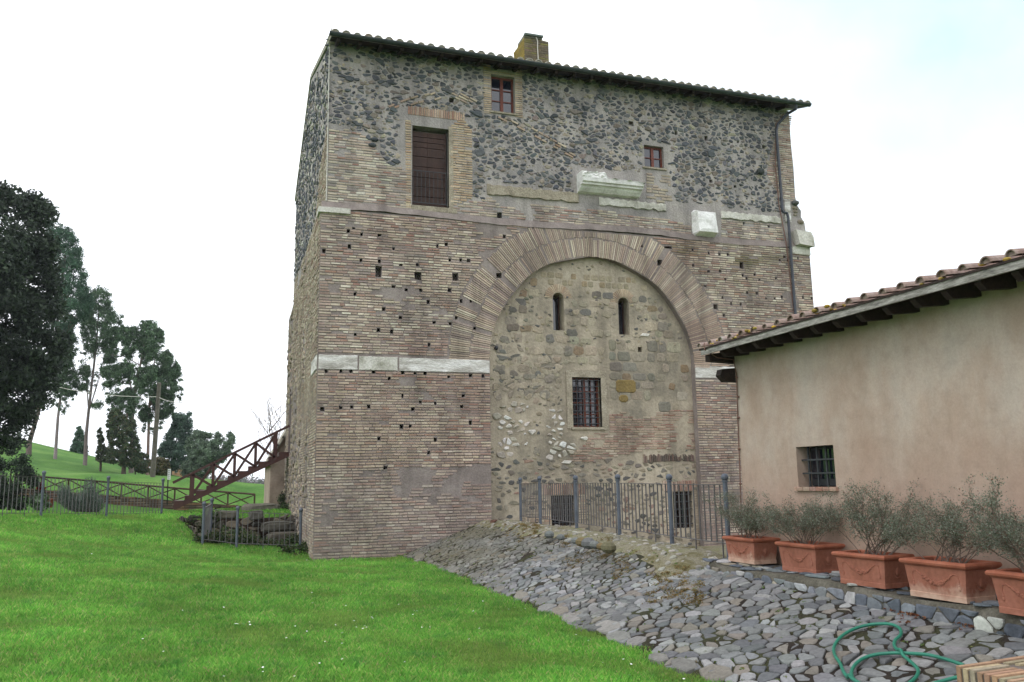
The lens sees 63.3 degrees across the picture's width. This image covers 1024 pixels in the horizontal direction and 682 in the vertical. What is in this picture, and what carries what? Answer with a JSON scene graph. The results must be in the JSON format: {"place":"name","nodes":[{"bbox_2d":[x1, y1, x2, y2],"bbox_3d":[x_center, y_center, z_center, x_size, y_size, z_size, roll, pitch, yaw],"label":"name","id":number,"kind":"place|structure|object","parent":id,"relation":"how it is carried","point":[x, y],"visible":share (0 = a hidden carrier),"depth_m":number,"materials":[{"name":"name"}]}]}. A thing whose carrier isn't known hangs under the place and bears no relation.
{"place":"outdoors","nodes":[
{"label":"outdoors","id":0,"kind":"place"},
{"bbox_2d":[266,531,297,541],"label":"stone block","id":1,"kind":"structure","parent":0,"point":[273,534],"depth_m":24.36,"materials":[{"name":"grey stone"}]},
{"bbox_2d":[260,521,294,532],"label":"stone block","id":2,"kind":"structure","parent":1,"relation":"on","point":[288,526],"depth_m":24.88,"materials":[{"name":"grey stone"}]},
{"bbox_2d":[0,441,695,681],"bbox_3d":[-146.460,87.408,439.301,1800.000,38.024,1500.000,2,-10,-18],"label":"lawn","id":3,"kind":"structure","parent":0,"point":[66,464],"depth_m":56.33,"materials":[{"name":"green plant"}]},
{"bbox_2d":[0,449,48,510],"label":"laurel shrub","id":4,"kind":"object","parent":3,"relation":"on","point":[23,468],"visible":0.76,"depth_m":25.42,"materials":[{"name":"green plant"}]},
{"bbox_2d":[0,179,76,454],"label":"oak tree","id":5,"kind":"object","parent":3,"relation":"on","point":[28,372],"visible":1,"depth_m":42.91,"materials":[{"name":"green plant"}]},
{"bbox_2d":[34,493,51,510],"bbox_3d":[-13.823,5.297,24.431,0.538,1.659,1.053,5,-11,-33],"label":"plant","id":6,"kind":"object","parent":3,"relation":"on","point":[44,499],"visible":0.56,"depth_m":24.30,"materials":[{"name":"green plant"}]},
{"bbox_2d":[26,222,96,454],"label":"pine tree","id":7,"kind":"object","parent":3,"relation":"on","point":[71,254],"visible":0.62,"depth_m":77.47,"materials":[{"name":"green plant"}]},
{"bbox_2d":[50,322,78,458],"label":"eucalyptus tree","id":8,"kind":"object","parent":3,"relation":"on","point":[66,393],"visible":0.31,"depth_m":81.69,"materials":[{"name":"green plant"}]},
{"bbox_2d":[53,476,105,512],"bbox_3d":[-14.340,5.108,27.590,1.794,1.295,2.175,2,-10,-18],"label":"rosemary bush","id":9,"kind":"object","parent":3,"relation":"on","point":[89,505],"visible":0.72,"depth_m":27.10,"materials":[{"name":"green plant"}]},
{"bbox_2d":[69,425,89,455],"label":"conifer","id":10,"kind":"object","parent":3,"relation":"on","point":[77,446],"visible":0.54,"depth_m":95.45,"materials":[{"name":"green plant"}]},
{"bbox_2d":[0,471,164,516],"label":"metal fence","id":11,"kind":"object","parent":3,"relation":"on","point":[108,481],"visible":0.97,"depth_m":23.90,"materials":[{"name":"grey metal"}]},
{"bbox_2d":[71,284,123,465],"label":"eucalyptus tree","id":12,"kind":"object","parent":3,"relation":"on","point":[107,334],"visible":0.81,"depth_m":81.61,"materials":[{"name":"green plant"}]},
{"bbox_2d":[95,427,113,470],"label":"ivy tree","id":13,"kind":"object","parent":3,"relation":"on","point":[101,451],"visible":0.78,"depth_m":79.70,"materials":[{"name":"green plant"}]},
{"bbox_2d":[60,383,182,476],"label":"utility pole","id":14,"kind":"object","parent":3,"relation":"on","point":[154,445],"visible":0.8,"depth_m":59.66,"materials":[{"name":"brown wood"}]},
{"bbox_2d":[105,408,144,473],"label":"ivy tree","id":15,"kind":"object","parent":3,"relation":"on","point":[115,424],"visible":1,"depth_m":77.44,"materials":[{"name":"green plant"}]},
{"bbox_2d":[19,488,241,510],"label":"retaining wall","id":16,"kind":"structure","parent":3,"relation":"on","point":[157,504],"depth_m":54.16,"materials":[{"name":"stone"}]},
{"bbox_2d":[15,474,255,504],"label":"wooden fence","id":17,"kind":"object","parent":16,"relation":"on","point":[177,488],"visible":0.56,"depth_m":54.44,"materials":[{"name":"brown wood"}]},
{"bbox_2d":[99,319,165,472],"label":"eucalyptus tree","id":18,"kind":"object","parent":3,"relation":"on","point":[147,339],"visible":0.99,"depth_m":79.49,"materials":[{"name":"green plant"}]},
{"bbox_2d":[129,452,150,474],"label":"bush","id":19,"kind":"object","parent":3,"relation":"on","point":[144,469],"visible":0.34,"depth_m":81.67,"materials":[{"name":"green plant"}]},
{"bbox_2d":[148,456,170,475],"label":"bush","id":20,"kind":"object","parent":3,"relation":"on","point":[162,465],"visible":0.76,"depth_m":69.51,"materials":[{"name":"green plant"}]},
{"bbox_2d":[137,349,184,474],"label":"eucalyptus tree","id":21,"kind":"object","parent":3,"relation":"on","point":[168,373],"visible":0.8,"depth_m":83.50,"materials":[{"name":"green plant"}]},
{"bbox_2d":[167,468,170,504],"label":"signpost","id":22,"kind":"object","parent":3,"relation":"on","point":[169,475],"visible":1,"depth_m":48.97,"materials":[{"name":"white metal"}]},
{"bbox_2d":[157,411,193,474],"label":"tree","id":23,"kind":"object","parent":3,"relation":"on","point":[180,430],"visible":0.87,"depth_m":89.18,"materials":[{"name":"green plant"}]},
{"bbox_2d":[172,470,181,476],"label":"cottage","id":24,"kind":"structure","parent":3,"relation":"on","point":[176,473],"depth_m":91.17,"materials":[{"name":"tile"}]},
{"bbox_2d":[178,516,200,537],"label":"bank wall","id":25,"kind":"structure","parent":3,"relation":"on","point":[191,527],"depth_m":23.30,"materials":[{"name":"stone"}]},
{"bbox_2d":[179,429,235,478],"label":"olive tree","id":26,"kind":"object","parent":3,"relation":"on","point":[201,450],"visible":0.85,"depth_m":79.28,"materials":[{"name":"green plant"}]},
{"bbox_2d":[207,470,263,483],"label":"scrub","id":27,"kind":"object","parent":3,"relation":"on","point":[255,481],"visible":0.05,"depth_m":135.47,"materials":[{"name":"green plant"}]},
{"bbox_2d":[187,514,294,539],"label":"pit wall","id":28,"kind":"structure","parent":3,"relation":"on","point":[252,526],"depth_m":25.49,"materials":[{"name":"stone"}]},
{"bbox_2d":[214,510,235,518],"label":"stone block","id":29,"kind":"structure","parent":28,"relation":"on","point":[230,515],"depth_m":25.36,"materials":[{"name":"grey stone"}]},
{"bbox_2d":[249,510,263,519],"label":"stone block","id":30,"kind":"structure","parent":28,"relation":"on","point":[256,512],"depth_m":25.20,"materials":[{"name":"grey stone"}]},
{"bbox_2d":[187,491,308,554],"bbox_3d":[-8.501,5.681,26.083,3.461,1.839,11.668,2,-10,-18],"label":"ivy","id":31,"kind":"object","parent":3,"relation":"on","point":[303,547],"visible":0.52,"depth_m":22.48,"materials":[{"name":"green plant"}]},
{"bbox_2d":[201,498,302,547],"bbox_3d":[-7.239,4.952,22.064,3.243,1.531,1.237,-5,-10,24],"label":"metal fence","id":32,"kind":"object","parent":3,"relation":"on","point":[208,509],"visible":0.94,"depth_m":21.92,"materials":[{"name":"grey metal"}]},
{"bbox_2d":[241,503,279,510],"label":"stone block","id":33,"kind":"structure","parent":3,"relation":"on","point":[256,506],"depth_m":28.61,"materials":[{"name":"grey stone"}]},
{"bbox_2d":[245,388,285,455],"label":"bare tree","id":34,"kind":"object","parent":3,"relation":"on","point":[268,417],"visible":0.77,"depth_m":40.25,"materials":[{"name":"brown plant"}]},
{"bbox_2d":[264,429,285,503],"bbox_3d":[-9.457,4.508,35.667,2.306,6.283,6.470,2,-10,-18],"label":"annex","id":35,"kind":"object","parent":3,"relation":"on","point":[274,481],"visible":0.17,"depth_m":32.50,"materials":[{"name":"grey paint"}]},
{"bbox_2d":[91,553,684,678],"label":"daisies","id":36,"kind":"object","parent":3,"relation":"on","point":[362,628],"visible":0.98,"depth_m":9.26,"materials":[{"name":"white plant"}]},
{"bbox_2d":[283,28,814,560],"bbox_3d":[0.413,-0.977,29.532,15.546,16.762,13.775,2,-10,-18],"label":"gatehouse","id":37,"kind":"object","parent":3,"relation":"on","point":[529,262],"visible":0.93,"depth_m":23.21,"materials":[{"name":"brick"}]},
{"bbox_2d":[173,425,289,509],"bbox_3d":[-10.066,4.519,29.903,3.906,2.944,1.245,2,-10,-18],"label":"stair","id":38,"kind":"object","parent":37,"relation":"attached to","point":[233,477],"visible":1,"depth_m":29.33,"materials":[{"name":"brown wood"}]},
{"bbox_2d":[412,131,445,207],"bbox_3d":[-2.294,-4.712,22.838,0.964,2.179,0.070,2,-10,-18],"label":"shutter door","id":39,"kind":"structure","parent":37,"relation":"in","point":[428,149],"depth_m":22.84,"materials":[{"name":"brown wood"}]},
{"bbox_2d":[491,77,512,112],"bbox_3d":[-0.304,-7.037,23.898,0.702,1.125,0.046,2,-10,-18],"label":"window","id":40,"kind":"structure","parent":37,"relation":"in","point":[501,88],"depth_m":23.92,"materials":[{"name":"red wood"}]},
{"bbox_2d":[553,297,559,329],"bbox_3d":[1.208,-0.762,23.660,0.278,1.043,0.050,2,-10,-18],"label":"slit window","id":41,"kind":"structure","parent":37,"relation":"in","point":[556,325],"depth_m":23.69,"materials":[{"name":"black glass"}]},
{"bbox_2d":[551,495,571,525],"bbox_3d":[1.304,4.627,22.691,0.673,0.815,0.046,2,-10,-18],"label":"window","id":42,"kind":"structure","parent":37,"relation":"in","point":[553,524],"depth_m":22.70,"materials":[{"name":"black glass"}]},
{"bbox_2d":[572,378,598,426],"bbox_3d":[2.024,1.744,23.387,0.877,1.389,0.046,2,-10,-18],"label":"window","id":43,"kind":"structure","parent":37,"relation":"in","point":[579,380],"depth_m":23.41,"materials":[{"name":"black glass"}]},
{"bbox_2d":[618,302,623,334],"bbox_3d":[3.130,-0.652,24.289,0.281,1.059,0.050,2,-10,-18],"label":"slit window","id":44,"kind":"structure","parent":37,"relation":"in","point":[620,305],"depth_m":24.32,"materials":[{"name":"black glass"}]},
{"bbox_2d":[644,146,661,167],"bbox_3d":[4.242,-5.528,25.150,0.654,0.701,0.046,2,-10,-18],"label":"window","id":45,"kind":"structure","parent":37,"relation":"in","point":[653,156],"depth_m":25.17,"materials":[{"name":"red wood"}]},
{"bbox_2d":[673,491,688,527],"bbox_3d":[4.788,4.835,23.829,0.627,1.024,0.046,2,-10,-18],"label":"window","id":46,"kind":"structure","parent":37,"relation":"in","point":[687,513],"depth_m":23.85,"materials":[{"name":"black glass"}]},
{"bbox_2d":[696,248,1023,594],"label":"outbuilding","id":47,"kind":"structure","parent":3,"relation":"on","point":[898,387],"depth_m":9.22,"materials":[{"name":"paint"}]},
{"bbox_2d":[810,446,835,485],"bbox_3d":[4.034,1.590,10.549,0.028,0.490,0.700,2,-10,-18],"label":"window","id":48,"kind":"structure","parent":47,"relation":"in","point":[821,452],"depth_m":10.65,"materials":[{"name":"glass"}]},
{"bbox_2d":[0,0,1023,480],"label":"sky","id":49,"kind":"structure","parent":0,"point":[167,135],"materials":[{"name":"white"}]},
{"bbox_2d":[694,545,726,555],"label":"gravel floor","id":50,"kind":"structure","parent":0,"point":[717,548],"depth_m":22.55,"materials":[{"name":"beige gravel"}]},
{"bbox_2d":[403,519,1023,681],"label":"cobbled road","id":51,"kind":"structure","parent":0,"point":[828,620],"depth_m":9.39,"materials":[{"name":"grey stone"}]},
{"bbox_2d":[544,530,553,538],"bbox_3d":[0.722,3.709,15.914,0.171,0.151,0.246,2,-10,-18],"label":"edging stone","id":52,"kind":"object","parent":51,"relation":"on","point":[549,534],"visible":1,"depth_m":15.83,"materials":[{"name":"grey stone"}]},
{"bbox_2d":[557,534,564,539],"bbox_3d":[0.893,3.578,15.142,0.135,0.119,0.193,2,-10,-18],"label":"edging stone","id":53,"kind":"object","parent":51,"relation":"on","point":[560,536],"visible":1,"depth_m":15.08,"materials":[{"name":"grey stone"}]},
{"bbox_2d":[571,537,576,543],"bbox_3d":[1.093,3.421,14.223,0.133,0.118,0.191,2,-10,-18],"label":"edging stone","id":54,"kind":"object","parent":51,"relation":"on","point":[573,540],"visible":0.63,"depth_m":14.17,"materials":[{"name":"grey stone"}]},
{"bbox_2d":[576,537,583,546],"bbox_3d":[1.172,3.367,13.905,0.183,0.162,0.263,2,-10,-18],"label":"edging stone","id":55,"kind":"object","parent":51,"relation":"on","point":[578,541],"visible":0.63,"depth_m":13.84,"materials":[{"name":"beige stone"}]},
{"bbox_2d":[581,537,593,548],"bbox_3d":[1.261,3.314,13.597,0.216,0.192,0.311,2,-10,-18],"label":"edging stone","id":56,"kind":"object","parent":51,"relation":"on","point":[585,542],"visible":0.79,"depth_m":13.51,"materials":[{"name":"grey stone"}]},
{"bbox_2d":[589,541,598,548],"bbox_3d":[1.330,3.265,13.306,0.150,0.133,0.215,2,-10,-18],"label":"edging stone","id":57,"kind":"object","parent":51,"relation":"on","point":[592,544],"visible":0.8,"depth_m":13.25,"materials":[{"name":"grey stone"}]},
{"bbox_2d":[596,543,602,549],"bbox_3d":[1.395,3.203,12.941,0.135,0.119,0.193,2,-10,-18],"label":"edging stone","id":58,"kind":"object","parent":51,"relation":"on","point":[598,546],"visible":0.63,"depth_m":12.90,"materials":[{"name":"brown stone"}]},
{"bbox_2d":[503,522,708,609],"bbox_3d":[1.166,3.725,14.717,1.230,0.637,10.189,1,-10,-13],"label":"moss","id":59,"kind":"object","parent":51,"relation":"on","point":[682,590],"visible":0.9,"depth_m":11.55,"materials":[{"name":"brown plant"}]},
{"bbox_2d":[601,541,615,553],"bbox_3d":[1.490,3.170,12.754,0.214,0.189,0.307,2,-10,-18],"label":"edging stone","id":60,"kind":"object","parent":51,"relation":"on","point":[608,547],"visible":1,"depth_m":12.65,"materials":[{"name":"beige stone"}]},
{"bbox_2d":[518,473,730,557],"bbox_3d":[1.603,3.370,16.835,0.222,1.301,10.521,2,-10,-16],"label":"metal fence","id":61,"kind":"object","parent":51,"relation":"on","point":[669,477],"visible":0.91,"depth_m":15.29,"materials":[{"name":"grey metal"}]},
{"bbox_2d":[417,526,980,680],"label":"joint weeds","id":62,"kind":"object","parent":51,"relation":"on","point":[743,668],"visible":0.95,"depth_m":9.65,"materials":[{"name":"green plant"}]},
{"bbox_2d":[702,557,1023,638],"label":"stone kerb","id":63,"kind":"structure","parent":51,"relation":"on","point":[987,616],"depth_m":8.35,"materials":[{"name":"grey stone"}]},
{"bbox_2d":[722,535,780,564],"bbox_3d":[3.228,2.810,11.201,0.434,0.334,0.714,2,-10,-19],"label":"planter","id":64,"kind":"object","parent":63,"relation":"on","point":[757,550],"visible":1,"depth_m":10.96,"materials":[{"name":"ceramic"}]},
{"bbox_2d":[703,487,796,538],"bbox_3d":[3.047,2.320,11.104,1.017,0.764,1.555,2,-10,-18],"label":"shrub","id":65,"kind":"object","parent":64,"relation":"in","point":[740,519],"visible":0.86,"depth_m":11.13,"materials":[{"name":"green plant"}]},
{"bbox_2d":[775,540,844,572],"bbox_3d":[3.600,2.610,10.035,0.447,0.344,0.735,2,-10,-20],"label":"planter","id":66,"kind":"object","parent":63,"relation":"on","point":[808,557],"visible":0.99,"depth_m":9.81,"materials":[{"name":"ceramic"}]},
{"bbox_2d":[755,486,858,544],"bbox_3d":[3.442,2.141,10.065,0.932,0.757,1.482,2,-10,-18],"label":"shrub","id":67,"kind":"object","parent":66,"relation":"in","point":[810,523],"visible":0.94,"depth_m":10.05,"materials":[{"name":"green plant"}]},
{"bbox_2d":[831,549,914,588],"bbox_3d":[3.821,2.408,8.786,0.434,0.334,0.714,3,-10,-24],"label":"planter","id":68,"kind":"object","parent":63,"relation":"on","point":[878,570],"visible":1,"depth_m":8.59,"materials":[{"name":"ceramic"}]},
{"bbox_2d":[815,478,947,555],"bbox_3d":[3.827,1.868,8.757,1.042,0.881,1.545,2,-10,-18],"label":"shrub","id":69,"kind":"object","parent":68,"relation":"in","point":[857,515],"visible":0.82,"depth_m":8.77,"materials":[{"name":"green plant"}]},
{"bbox_2d":[899,556,1001,603],"bbox_3d":[4.120,2.235,7.805,0.460,0.354,0.757,3,-10,-21],"label":"planter","id":70,"kind":"object","parent":63,"relation":"on","point":[939,579],"visible":1,"depth_m":7.60,"materials":[{"name":"ceramic"}]},
{"bbox_2d":[880,474,1023,563],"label":"shrub","id":71,"kind":"object","parent":70,"relation":"in","point":[944,522],"visible":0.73,"depth_m":7.86,"materials":[{"name":"green plant"}]},
{"bbox_2d":[985,567,1023,615],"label":"planter","id":72,"kind":"object","parent":63,"relation":"on","point":[1008,583],"visible":0.99,"depth_m":6.90,"materials":[{"name":"ceramic"}]},
{"bbox_2d":[932,473,1023,572],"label":"shrub","id":73,"kind":"object","parent":72,"relation":"in","point":[997,528],"visible":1,"depth_m":7.02,"materials":[{"name":"green plant"}]},
{"bbox_2d":[832,622,963,681],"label":"garden hose","id":74,"kind":"object","parent":51,"relation":"on","point":[901,652],"visible":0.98,"depth_m":6.96,"materials":[{"name":"green rubber"}]},
{"bbox_2d":[956,655,1023,681],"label":"brick wall end","id":75,"kind":"structure","parent":51,"relation":"on","point":[1010,669],"depth_m":5.32,"materials":[{"name":"brick"}]},
{"bbox_2d":[883,608,974,629],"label":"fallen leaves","id":76,"kind":"object","parent":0,"point":[917,615],"visible":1,"depth_m":7.79,"materials":[{"name":"brown plant"}]}
]}

